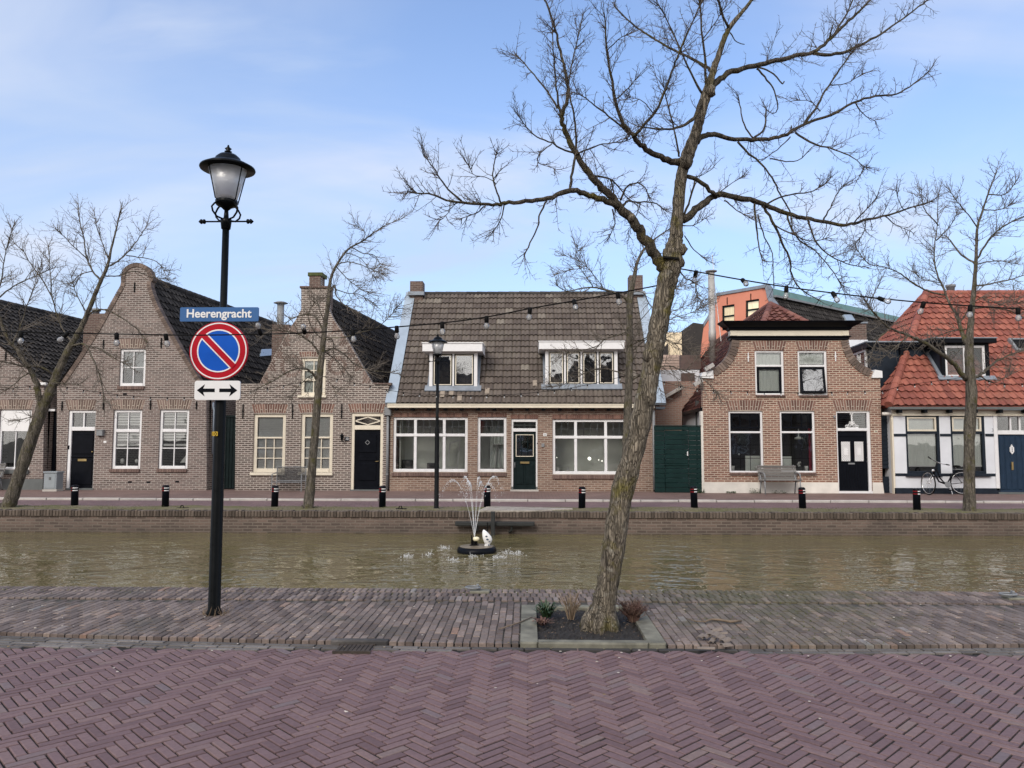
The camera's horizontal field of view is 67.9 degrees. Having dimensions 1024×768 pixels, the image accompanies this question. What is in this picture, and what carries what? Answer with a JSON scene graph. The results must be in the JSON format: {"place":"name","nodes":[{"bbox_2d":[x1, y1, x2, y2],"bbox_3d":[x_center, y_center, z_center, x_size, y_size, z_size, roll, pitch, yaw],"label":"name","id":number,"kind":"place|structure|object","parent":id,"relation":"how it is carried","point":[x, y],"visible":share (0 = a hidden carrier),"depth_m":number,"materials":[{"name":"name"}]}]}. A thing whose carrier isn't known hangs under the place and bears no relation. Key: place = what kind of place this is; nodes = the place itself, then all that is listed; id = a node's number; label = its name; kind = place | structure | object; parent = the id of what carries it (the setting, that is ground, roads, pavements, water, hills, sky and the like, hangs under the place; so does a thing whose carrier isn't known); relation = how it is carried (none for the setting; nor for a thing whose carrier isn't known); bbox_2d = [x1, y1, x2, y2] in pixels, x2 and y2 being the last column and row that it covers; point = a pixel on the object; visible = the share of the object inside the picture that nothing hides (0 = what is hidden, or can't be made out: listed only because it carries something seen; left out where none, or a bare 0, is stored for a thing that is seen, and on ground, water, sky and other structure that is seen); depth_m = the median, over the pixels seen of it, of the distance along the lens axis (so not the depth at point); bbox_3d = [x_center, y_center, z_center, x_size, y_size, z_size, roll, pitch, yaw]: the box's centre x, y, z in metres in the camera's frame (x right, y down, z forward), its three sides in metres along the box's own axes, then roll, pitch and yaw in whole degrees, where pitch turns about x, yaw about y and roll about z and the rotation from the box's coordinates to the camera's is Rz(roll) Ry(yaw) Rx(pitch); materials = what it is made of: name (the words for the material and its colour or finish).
{"place":"outdoors","nodes":[
{"label":"outdoors","id":0,"kind":"place"},
{"bbox_2d":[0,300,82,489],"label":"brick house","id":1,"kind":"structure","parent":0,"point":[12,437],"depth_m":24.82,"materials":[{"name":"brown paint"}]},
{"bbox_2d":[0,410,31,469],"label":"window","id":2,"kind":"structure","parent":1,"relation":"in","point":[24,426],"depth_m":24.35,"materials":[{"name":"white paint"}]},
{"bbox_2d":[0,647,1023,767],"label":"road","id":3,"kind":"structure","parent":0,"point":[728,680],"depth_m":4.50,"materials":[{"name":"brick"}]},
{"bbox_2d":[0,532,1023,592],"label":"water","id":4,"kind":"structure","parent":0,"point":[841,563],"depth_m":12.98,"materials":[{"name":"liquid"}]},
{"bbox_2d":[403,545,522,562],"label":"splashes","id":5,"kind":"object","parent":4,"relation":"on","point":[501,556],"visible":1,"depth_m":13.54,"materials":[{"name":"white liquid"}]},
{"bbox_2d":[439,476,501,554],"bbox_3d":[-0.723,2.502,14.242,1.120,1.558,0.788,-1,-4,14],"label":"floating fountain","id":6,"kind":"object","parent":4,"relation":"on","point":[474,547],"visible":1,"depth_m":14.06,"materials":[{"name":"black paint"}]},
{"bbox_2d":[482,530,491,545],"bbox_3d":[-0.459,2.861,14.113,0.189,0.304,0.133,0,-4,1],"label":"white ornament","id":7,"kind":"object","parent":6,"relation":"on","point":[487,538],"visible":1,"depth_m":14.08,"materials":[{"name":"white plastic"}]},
{"bbox_2d":[0,590,1023,648],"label":"pavement","id":8,"kind":"structure","parent":0,"point":[173,622],"depth_m":6.50,"materials":[{"name":"grey brick"}]},
{"bbox_2d":[200,603,233,616],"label":"dry grass","id":9,"kind":"structure","parent":8,"relation":"on","point":[203,611],"depth_m":6.79,"materials":[{"name":"beige plant"}]},
{"bbox_2d":[198,145,255,615],"bbox_3d":[-2.668,-0.064,6.975,0.516,4.372,0.500,0,-4,1],"label":"street lamp","id":10,"kind":"object","parent":8,"relation":"on","point":[228,171],"visible":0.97,"depth_m":6.93,"materials":[{"name":"black metal"}]},
{"bbox_2d":[194,381,240,399],"bbox_3d":[-2.666,0.059,6.900,0.416,0.174,0.051,0,-4,1],"label":"arrow plate","id":11,"kind":"object","parent":10,"relation":"attached to","point":[217,390],"visible":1,"depth_m":6.88,"materials":[{"name":"white paint"}]},
{"bbox_2d":[189,322,248,379],"bbox_3d":[-2.665,-0.299,6.935,0.535,0.534,0.075,0,-4,1],"label":"no parking sign","id":12,"kind":"object","parent":10,"relation":"attached to","point":[225,357],"visible":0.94,"depth_m":6.90,"materials":[{"name":"blue metal"}]},
{"bbox_2d":[180,307,258,321],"bbox_3d":[-2.668,-0.633,6.961,0.722,0.130,0.074,0,-4,1],"label":"street name sign","id":13,"kind":"object","parent":10,"relation":"attached to","point":[219,314],"visible":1,"depth_m":6.93,"materials":[{"name":"blue metal"}]},
{"bbox_2d":[2,586,1018,642],"bbox_3d":[0.442,2.075,6.928,11.782,0.030,2.082,0,-4,1],"label":"joint moss","id":14,"kind":"object","parent":8,"relation":"on","point":[632,596],"visible":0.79,"depth_m":7.66,"materials":[{"name":"green plant"}]},
{"bbox_2d":[520,604,665,649],"bbox_3d":[0.637,2.091,6.498,1.121,0.114,1.368,0,-4,1],"label":"pit edging","id":15,"kind":"object","parent":8,"relation":"on","point":[652,637],"visible":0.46,"depth_m":5.89,"materials":[{"name":"concrete"}]},
{"bbox_2d":[382,0,952,634],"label":"bare tree","id":16,"kind":"object","parent":8,"relation":"on","point":[600,616],"visible":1,"depth_m":6.38,"materials":[{"name":"brown plant"}]},
{"bbox_2d":[0,268,1023,346],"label":"string lights","id":17,"kind":"object","parent":16,"relation":"hanging from","point":[574,303],"visible":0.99,"depth_m":6.62,"materials":[{"name":"black rubber"}]},
{"bbox_2d":[686,616,741,622],"bbox_3d":[1.737,2.021,6.524,0.468,0.044,0.113,0,-4,7],"label":"fallen branch","id":18,"kind":"object","parent":8,"relation":"on","point":[724,620],"visible":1,"depth_m":6.51,"materials":[{"name":"brown wood"}]},
{"bbox_2d":[0,516,1023,535],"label":"quay wall","id":19,"kind":"structure","parent":0,"point":[862,527],"depth_m":16.91,"materials":[{"name":"brick"}]},
{"bbox_2d":[455,511,534,535],"bbox_3d":[-0.379,3.217,16.760,1.753,0.814,0.308,0,-4,1],"label":"mooring boom","id":20,"kind":"object","parent":19,"relation":"attached to","point":[492,523],"visible":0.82,"depth_m":16.73,"materials":[{"name":"brown wood"}]},
{"bbox_2d":[15,511,997,518],"bbox_3d":[0.355,2.929,17.013,40.000,0.110,0.191,0,-4,1],"label":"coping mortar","id":21,"kind":"object","parent":19,"relation":"on","point":[496,514],"visible":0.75,"depth_m":16.94,"materials":[{"name":"grey concrete"}]},
{"bbox_2d":[0,509,1023,519],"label":"quay coping","id":22,"kind":"object","parent":19,"relation":"on","point":[574,514],"visible":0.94,"depth_m":16.92,"materials":[{"name":"brick"}]},
{"bbox_2d":[0,489,1023,501],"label":"pavement","id":23,"kind":"structure","parent":0,"point":[234,493],"depth_m":22.01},
{"bbox_2d":[0,463,5,489],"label":"park bench","id":24,"kind":"object","parent":23,"relation":"on","point":[3,466],"visible":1,"depth_m":23.96,"materials":[{"name":"grey wood"}]},
{"bbox_2d":[47,409,56,470],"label":"plank gate","id":25,"kind":"structure","parent":23,"relation":"on","point":[54,447],"depth_m":24.60,"materials":[{"name":"black paint"}]},
{"bbox_2d":[42,471,64,490],"bbox_3d":[-14.217,3.036,23.559,0.441,0.653,0.380,0,-4,1],"label":"utility cabinet","id":26,"kind":"object","parent":23,"relation":"on","point":[53,480],"visible":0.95,"depth_m":23.39,"materials":[{"name":"metal"}]},
{"bbox_2d":[210,415,235,488],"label":"plank gate","id":27,"kind":"structure","parent":23,"relation":"on","point":[229,473],"depth_m":24.60,"materials":[{"name":"green paint"}]},
{"bbox_2d":[271,467,306,491],"bbox_3d":[-6.927,2.952,23.609,0.945,0.754,0.498,0,-4,1],"label":"bench","id":28,"kind":"object","parent":23,"relation":"on","point":[288,473],"visible":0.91,"depth_m":23.85,"materials":[{"name":"grey metal"}]},
{"bbox_2d":[654,425,701,492],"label":"garden gate","id":29,"kind":"structure","parent":23,"relation":"on","point":[677,480],"depth_m":23.35,"materials":[{"name":"green paint"}]},
{"bbox_2d":[664,430,688,492],"bbox_3d":[5.064,2.376,23.337,0.727,1.896,0.100,0,-4,1],"label":"gate door","id":30,"kind":"structure","parent":29,"relation":"in","point":[676,480],"depth_m":23.35,"materials":[{"name":"green paint"}]},
{"bbox_2d":[757,465,801,494],"bbox_3d":[8.036,2.881,22.830,1.163,0.881,0.629,0,-4,1],"label":"park bench","id":31,"kind":"object","parent":23,"relation":"on","point":[783,473],"visible":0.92,"depth_m":23.02,"materials":[{"name":"grey wood"}]},
{"bbox_2d":[850,341,927,492],"bbox_3d":[12.445,1.133,26.008,2.005,4.811,4.995,0,-4,1],"label":"boarded annex","id":32,"kind":"object","parent":23,"relation":"on","point":[888,366],"visible":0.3,"depth_m":24.60,"materials":[{"name":"brown paint"}]},
{"bbox_2d":[853,349,867,366],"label":"window","id":33,"kind":"structure","parent":32,"relation":"in","point":[857,354],"depth_m":25.27,"materials":[{"name":"white paint"}]},
{"bbox_2d":[807,284,1023,493],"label":"white house","id":34,"kind":"structure","parent":23,"relation":"on","point":[925,421],"depth_m":23.25,"materials":[{"name":"tile"}]},
{"bbox_2d":[905,416,940,472],"bbox_3d":[12.505,1.845,23.174,1.014,1.749,0.135,0,-4,1],"label":"window","id":35,"kind":"structure","parent":34,"relation":"in","point":[923,435],"depth_m":23.20,"materials":[{"name":"grey glass"}]},
{"bbox_2d":[950,416,985,472],"bbox_3d":[13.861,1.842,23.146,1.016,1.747,0.135,0,-4,1],"label":"window","id":36,"kind":"structure","parent":34,"relation":"in","point":[956,422],"depth_m":23.16,"materials":[{"name":"grey glass"}]},
{"bbox_2d":[998,435,1023,491],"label":"door","id":37,"kind":"structure","parent":34,"relation":"in","point":[1011,447],"depth_m":23.09,"materials":[{"name":"blue paint"}]},
{"bbox_2d":[921,456,963,494],"bbox_3d":[13.008,2.704,22.424,1.566,1.140,0.688,0,-4,1],"label":"bicycle","id":38,"kind":"object","parent":23,"relation":"on","point":[948,484],"visible":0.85,"depth_m":22.59,"materials":[{"name":"black metal"}]},
{"bbox_2d":[0,500,1023,508],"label":"road","id":39,"kind":"structure","parent":0,"point":[519,504],"depth_m":19.40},
{"bbox_2d":[0,504,1023,512],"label":"verge","id":40,"kind":"structure","parent":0,"point":[599,509],"depth_m":17.50,"materials":[{"name":"green plant"}]},
{"bbox_2d":[71,485,78,505],"bbox_3d":[-10.481,2.721,18.218,0.164,0.606,0.164,-1,-4,3],"label":"bollard","id":41,"kind":"object","parent":40,"relation":"on","point":[74,495],"visible":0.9,"depth_m":18.16,"materials":[{"name":"black metal"}]},
{"bbox_2d":[0,194,181,506],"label":"bare tree","id":42,"kind":"object","parent":40,"relation":"on","point":[18,476],"visible":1,"depth_m":17.97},
{"bbox_2d":[162,485,169,506],"bbox_3d":[-8.286,2.720,18.176,0.164,0.606,0.164,0,-5,-4],"label":"bollard","id":43,"kind":"object","parent":40,"relation":"on","point":[165,495],"visible":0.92,"depth_m":18.12,"materials":[{"name":"black metal"}]},
{"bbox_2d":[271,486,278,506],"bbox_3d":[-5.627,2.716,18.037,0.164,0.606,0.164,2,-4,-1],"label":"bollard","id":44,"kind":"object","parent":40,"relation":"on","point":[274,496],"visible":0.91,"depth_m":17.98,"materials":[{"name":"black metal"}]},
{"bbox_2d":[241,205,417,508],"bbox_3d":[-4.233,-0.644,18.062,4.412,7.359,2.646,0,-4,1],"label":"bare tree","id":45,"kind":"object","parent":40,"relation":"on","point":[309,493],"visible":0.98,"depth_m":17.87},
{"bbox_2d":[3,372,1022,400],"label":"string lights","id":46,"kind":"object","parent":45,"relation":"hanging from","point":[526,393],"visible":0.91,"depth_m":17.77,"materials":[{"name":"black rubber"}]},
{"bbox_2d":[379,486,385,506],"bbox_3d":[-3.079,2.722,18.061,0.164,0.606,0.164,0,-3,3],"label":"bollard","id":47,"kind":"object","parent":40,"relation":"on","point":[382,496],"visible":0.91,"depth_m":18.00,"materials":[{"name":"black metal"}]},
{"bbox_2d":[428,334,447,507],"bbox_3d":[-1.750,0.883,17.774,0.465,4.157,0.451,0,-4,1],"label":"street lamp","id":48,"kind":"object","parent":40,"relation":"on","point":[438,342],"visible":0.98,"depth_m":17.75,"materials":[{"name":"black metal"}]},
{"bbox_2d":[478,506,572,511],"bbox_3d":[0.326,2.874,17.447,2.133,0.046,1.084,0,-4,1],"label":"paved patch","id":49,"kind":"object","parent":40,"relation":"on","point":[508,509],"visible":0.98,"depth_m":17.18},
{"bbox_2d":[484,486,490,506],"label":"bollard","id":50,"kind":"object","parent":49,"relation":"on","point":[487,496],"visible":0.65,"depth_m":17.95,"materials":[{"name":"black metal"}]},
{"bbox_2d":[578,487,585,507],"bbox_3d":[1.629,2.693,17.685,0.164,0.606,0.164,1,-4,7],"label":"bollard","id":51,"kind":"object","parent":40,"relation":"on","point":[582,497],"visible":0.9,"depth_m":17.62,"materials":[{"name":"black metal"}]},
{"bbox_2d":[528,219,734,508],"bbox_3d":[2.754,-0.561,17.745,4.839,7.090,2.734,0,-4,1],"label":"bare tree","id":52,"kind":"object","parent":40,"relation":"on","point":[630,338],"visible":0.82,"depth_m":17.64,"materials":[{"name":"brown plant"}]},
{"bbox_2d":[690,486,697,507],"bbox_3d":[4.290,2.713,17.914,0.164,0.606,0.164,-1,-5,0],"label":"bollard","id":53,"kind":"object","parent":40,"relation":"on","point":[693,497],"visible":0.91,"depth_m":17.85,"materials":[{"name":"black metal"}]},
{"bbox_2d":[798,487,805,507],"bbox_3d":[6.818,2.729,17.852,0.164,0.606,0.164,-1,-3,-4],"label":"bollard","id":54,"kind":"object","parent":40,"relation":"on","point":[802,496],"visible":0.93,"depth_m":17.79,"materials":[{"name":"black metal"}]},
{"bbox_2d":[912,488,920,509],"bbox_3d":[9.308,2.701,17.480,0.164,0.606,0.164,1,-5,2],"label":"bollard","id":55,"kind":"object","parent":40,"relation":"on","point":[916,499],"visible":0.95,"depth_m":17.42,"materials":[{"name":"black metal"}]},
{"bbox_2d":[842,151,1023,510],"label":"bare tree","id":56,"kind":"object","parent":40,"relation":"on","point":[969,376],"visible":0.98,"depth_m":17.66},
{"bbox_2d":[0,0,1023,331],"label":"sky","id":57,"kind":"structure","parent":0,"point":[102,102],"materials":[{"name":"blue"}]},
{"bbox_2d":[14,637,1018,653],"bbox_3d":[0.129,2.072,6.170,18.000,0.032,0.780,0,-4,1],"label":"gutter bed","id":58,"kind":"object","parent":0,"point":[454,646],"visible":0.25,"depth_m":5.85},
{"bbox_2d":[0,636,1023,656],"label":"gutter","id":59,"kind":"object","parent":58,"relation":"on","point":[52,642],"visible":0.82,"depth_m":5.80,"materials":[{"name":"grey brick"}]},
{"bbox_2d":[331,638,388,654],"bbox_3d":[-1.187,2.037,5.810,0.444,0.110,0.285,0,-4,1],"label":"drain grate","id":60,"kind":"object","parent":59,"relation":"in","point":[357,646],"visible":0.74,"depth_m":5.88,"materials":[{"name":"metal"}]},
{"bbox_2d":[7,588,1020,731],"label":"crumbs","id":61,"kind":"object","parent":59,"relation":"on","point":[519,651],"visible":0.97,"depth_m":5.98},
{"bbox_2d":[536,609,643,639],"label":"soil","id":62,"kind":"structure","parent":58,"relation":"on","point":[564,632],"depth_m":6.30,"materials":[{"name":"black soil"}]},
{"bbox_2d":[532,616,553,625],"bbox_3d":[0.264,2.011,6.433,0.248,0.062,0.257,0,-4,1],"label":"dead leaf clump","id":63,"kind":"object","parent":62,"relation":"on","point":[541,621],"visible":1,"depth_m":6.42,"materials":[{"name":"brown plant"}]},
{"bbox_2d":[529,599,561,617],"bbox_3d":[0.302,1.998,6.747,0.315,0.136,0.282,1,-5,-17],"label":"leafy plant","id":64,"kind":"object","parent":62,"relation":"on","point":[546,610],"visible":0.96,"depth_m":6.70,"materials":[{"name":"green plant"}]},
{"bbox_2d":[556,591,580,619],"bbox_3d":[0.496,1.942,6.659,0.236,0.237,0.254,0,-4,1],"label":"dry plant","id":65,"kind":"object","parent":62,"relation":"on","point":[572,609],"visible":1,"depth_m":6.64,"materials":[{"name":"beige plant"}]},
{"bbox_2d":[616,597,648,622],"bbox_3d":[1.044,1.952,6.574,0.289,0.207,0.294,1,-5,-17],"label":"dead shrub","id":66,"kind":"object","parent":62,"relation":"on","point":[632,612],"visible":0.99,"depth_m":6.54,"materials":[{"name":"brown plant"}]},
{"bbox_2d":[385,275,665,491],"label":"brick house","id":67,"kind":"structure","parent":0,"point":[542,441],"depth_m":24.61,"materials":[{"name":"brown brick"}]},
{"bbox_2d":[393,417,467,471],"bbox_3d":[-2.577,1.915,24.058,2.366,1.732,0.090,0,-4,1],"label":"window","id":68,"kind":"structure","parent":67,"relation":"in","point":[415,419],"depth_m":24.04,"materials":[{"name":"white paint"}]},
{"bbox_2d":[477,417,506,471],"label":"window","id":69,"kind":"structure","parent":67,"relation":"in","point":[479,418],"depth_m":24.01,"materials":[{"name":"white paint"}]},
{"bbox_2d":[513,432,535,489],"bbox_3d":[0.397,2.425,23.952,0.714,1.842,0.120,0,-4,1],"label":"door","id":70,"kind":"structure","parent":67,"relation":"in","point":[524,443],"depth_m":23.96,"materials":[{"name":"green paint"}]},
{"bbox_2d":[552,419,622,473],"bbox_3d":[2.473,1.976,23.948,2.401,1.733,0.090,0,-4,1],"label":"window","id":71,"kind":"structure","parent":67,"relation":"in","point":[575,437],"depth_m":23.94,"materials":[{"name":"white paint"}]},
{"bbox_2d":[652,410,655,489],"bbox_3d":[4.438,2.068,23.755,0.100,2.479,0.100,0,-4,1],"label":"drainpipe","id":72,"kind":"object","parent":67,"relation":"attached to","point":[653,421],"visible":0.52,"depth_m":23.74,"materials":[{"name":"metal"}]},
{"bbox_2d":[676,255,883,492],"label":"brick house","id":73,"kind":"structure","parent":0,"point":[769,346],"depth_m":23.43,"materials":[{"name":"brown brick"}]},
{"bbox_2d":[660,355,679,369],"bbox_3d":[6.653,0.896,32.970,1.408,4.315,0.250,0,-4,1],"label":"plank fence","id":74,"kind":"object","parent":73,"relation":"on","point":[673,362],"visible":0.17,"depth_m":32.98,"materials":[{"name":"beige wood"}]},
{"bbox_2d":[656,381,698,424],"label":"garden wall","id":75,"kind":"structure","parent":73,"relation":"attached to","point":[670,413],"depth_m":26.91,"materials":[{"name":"brick"}]},
{"bbox_2d":[679,355,700,371],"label":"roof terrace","id":76,"kind":"structure","parent":73,"relation":"on","point":[683,358],"depth_m":31.95,"materials":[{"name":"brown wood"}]},
{"bbox_2d":[728,411,762,472],"bbox_3d":[7.191,1.780,23.418,1.056,1.891,0.120,0,-4,1],"label":"window","id":77,"kind":"structure","parent":73,"relation":"in","point":[730,413],"depth_m":23.42,"materials":[{"name":"white paint"}]},
{"bbox_2d":[755,351,783,394],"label":"window","id":78,"kind":"structure","parent":73,"relation":"in","point":[769,368],"depth_m":23.60,"materials":[{"name":"white paint"}]},
{"bbox_2d":[780,411,815,472],"bbox_3d":[8.768,1.777,23.385,1.077,1.889,0.120,0,-4,1],"label":"window","id":79,"kind":"structure","parent":73,"relation":"in","point":[811,413],"depth_m":23.40,"materials":[{"name":"glass"}]},
{"bbox_2d":[797,351,826,394],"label":"window","id":80,"kind":"structure","parent":73,"relation":"in","point":[804,357],"depth_m":23.52,"materials":[{"name":"white paint"}]},
{"bbox_2d":[838,431,867,490],"bbox_3d":[10.457,2.367,23.309,0.920,1.847,0.092,0,-4,1],"label":"door","id":81,"kind":"structure","parent":73,"relation":"in","point":[852,445],"depth_m":23.29,"materials":[{"name":"black paint"}]},
{"bbox_2d":[848,322,867,346],"bbox_3d":[12.047,0.720,26.677,0.729,5.734,0.780,0,-4,1],"label":"brick chimney","id":82,"kind":"object","parent":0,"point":[854,333],"visible":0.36,"depth_m":26.51,"materials":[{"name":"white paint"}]},
{"bbox_3d":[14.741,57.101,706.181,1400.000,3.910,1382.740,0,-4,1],"label":"far ground","id":83,"kind":"structure","parent":0,"visible":0},
{"bbox_2d":[56,263,274,489],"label":"brick house","id":84,"kind":"structure","parent":83,"relation":"on","point":[143,442],"depth_m":24.34,"materials":[{"name":"brown brick"}]},
{"bbox_2d":[70,431,94,487],"bbox_3d":[-13.699,2.428,24.249,0.750,1.870,0.115,0,-4,1],"label":"door","id":85,"kind":"structure","parent":84,"relation":"in","point":[82,457],"depth_m":24.25,"materials":[{"name":"black paint"}]},
{"bbox_2d":[112,410,141,468],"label":"window","id":86,"kind":"structure","parent":84,"relation":"in","point":[120,412],"depth_m":24.30,"materials":[{"name":"white paint"}]},
{"bbox_2d":[120,349,145,385],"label":"window","id":87,"kind":"structure","parent":84,"relation":"in","point":[123,351],"depth_m":24.43,"materials":[{"name":"white paint"}]},
{"bbox_2d":[159,410,188,468],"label":"window","id":88,"kind":"structure","parent":84,"relation":"in","point":[162,430],"depth_m":24.27,"materials":[{"name":"white paint"}]},
{"bbox_2d":[235,272,397,490],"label":"brick house","id":89,"kind":"structure","parent":83,"relation":"on","point":[270,437],"depth_m":24.17,"materials":[{"name":"brown brick"}]},
{"bbox_2d":[253,414,285,471],"bbox_3d":[-7.693,1.877,24.175,1.037,1.856,0.104,0,-4,1],"label":"window","id":90,"kind":"structure","parent":89,"relation":"in","point":[265,452],"depth_m":24.20,"materials":[{"name":"beige paint"}]},
{"bbox_2d":[301,358,325,394],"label":"window","id":91,"kind":"structure","parent":89,"relation":"in","point":[308,359],"depth_m":24.28,"materials":[{"name":"beige paint"}]},
{"bbox_2d":[301,414,332,471],"bbox_3d":[-6.182,1.870,24.144,1.024,1.864,0.104,0,-4,1],"label":"window","id":92,"kind":"structure","parent":89,"relation":"in","point":[326,424],"depth_m":24.16,"materials":[{"name":"beige paint"}]},
{"bbox_2d":[354,430,380,488],"bbox_3d":[-4.579,2.408,24.055,0.827,1.914,0.125,0,-4,1],"label":"door","id":93,"kind":"structure","parent":89,"relation":"in","point":[367,442],"depth_m":24.06,"materials":[{"name":"black paint"}]},
{"bbox_2d":[384,407,391,488],"bbox_3d":[-3.921,2.021,23.922,0.200,2.568,0.158,0,-4,1],"label":"drainpipe","id":94,"kind":"object","parent":89,"relation":"attached to","point":[387,412],"visible":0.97,"depth_m":23.92,"materials":[{"name":"grey metal"}]},
{"bbox_2d":[0,497,1023,502],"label":"kerb","id":95,"kind":"structure","parent":83,"relation":"on","point":[569,500],"depth_m":20.25,"materials":[{"name":"concrete"}]},
{"bbox_2d":[656,370,698,473],"bbox_3d":[6.529,1.714,31.271,2.003,4.427,2.120,0,-4,1],"label":"white annex","id":96,"kind":"object","parent":83,"relation":"on","point":[666,377],"visible":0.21,"depth_m":30.47,"materials":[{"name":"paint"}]},
{"bbox_2d":[681,373,694,380],"bbox_3d":[7.026,1.706,30.258,0.524,4.292,0.120,0,-4,1],"label":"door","id":97,"kind":"structure","parent":96,"relation":"in","point":[683,378],"depth_m":30.35,"materials":[{"name":"wood"}]},
{"bbox_2d":[663,323,703,354],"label":"cream house","id":98,"kind":"structure","parent":83,"relation":"on","point":[697,328],"depth_m":35.27,"materials":[{"name":"beige paint"}]},
{"bbox_2d":[700,284,898,354],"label":"orange house","id":99,"kind":"structure","parent":83,"relation":"on","point":[742,304],"depth_m":40.60,"materials":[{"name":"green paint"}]},
{"bbox_2d":[723,304,733,329],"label":"window","id":100,"kind":"structure","parent":99,"relation":"in","point":[728,310],"depth_m":40.55,"materials":[{"name":"beige glass"}]},
{"bbox_2d":[746,299,758,317],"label":"window","id":101,"kind":"structure","parent":99,"relation":"in","point":[751,305],"depth_m":39.48,"materials":[{"name":"beige glass"}]},
{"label":"near quay wall","id":102,"kind":"structure","parent":0,"visible":0},
{"bbox_2d":[0,586,1023,604],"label":"quay edge","id":103,"kind":"object","parent":102,"relation":"on","point":[693,596],"visible":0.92,"depth_m":7.64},
{"bbox_2d":[465,584,489,593],"bbox_3d":[-0.357,2.103,7.811,0.255,0.085,0.140,0,-4,1],"label":"mooring ring","id":104,"kind":"object","parent":103,"relation":"attached to","point":[475,589],"visible":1,"depth_m":7.77,"materials":[{"name":"metal"}]},
{"bbox_2d":[998,591,1023,599],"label":"mooring ring","id":105,"kind":"object","parent":103,"relation":"attached to","point":[1011,595],"visible":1,"depth_m":7.48,"materials":[{"name":"metal"}]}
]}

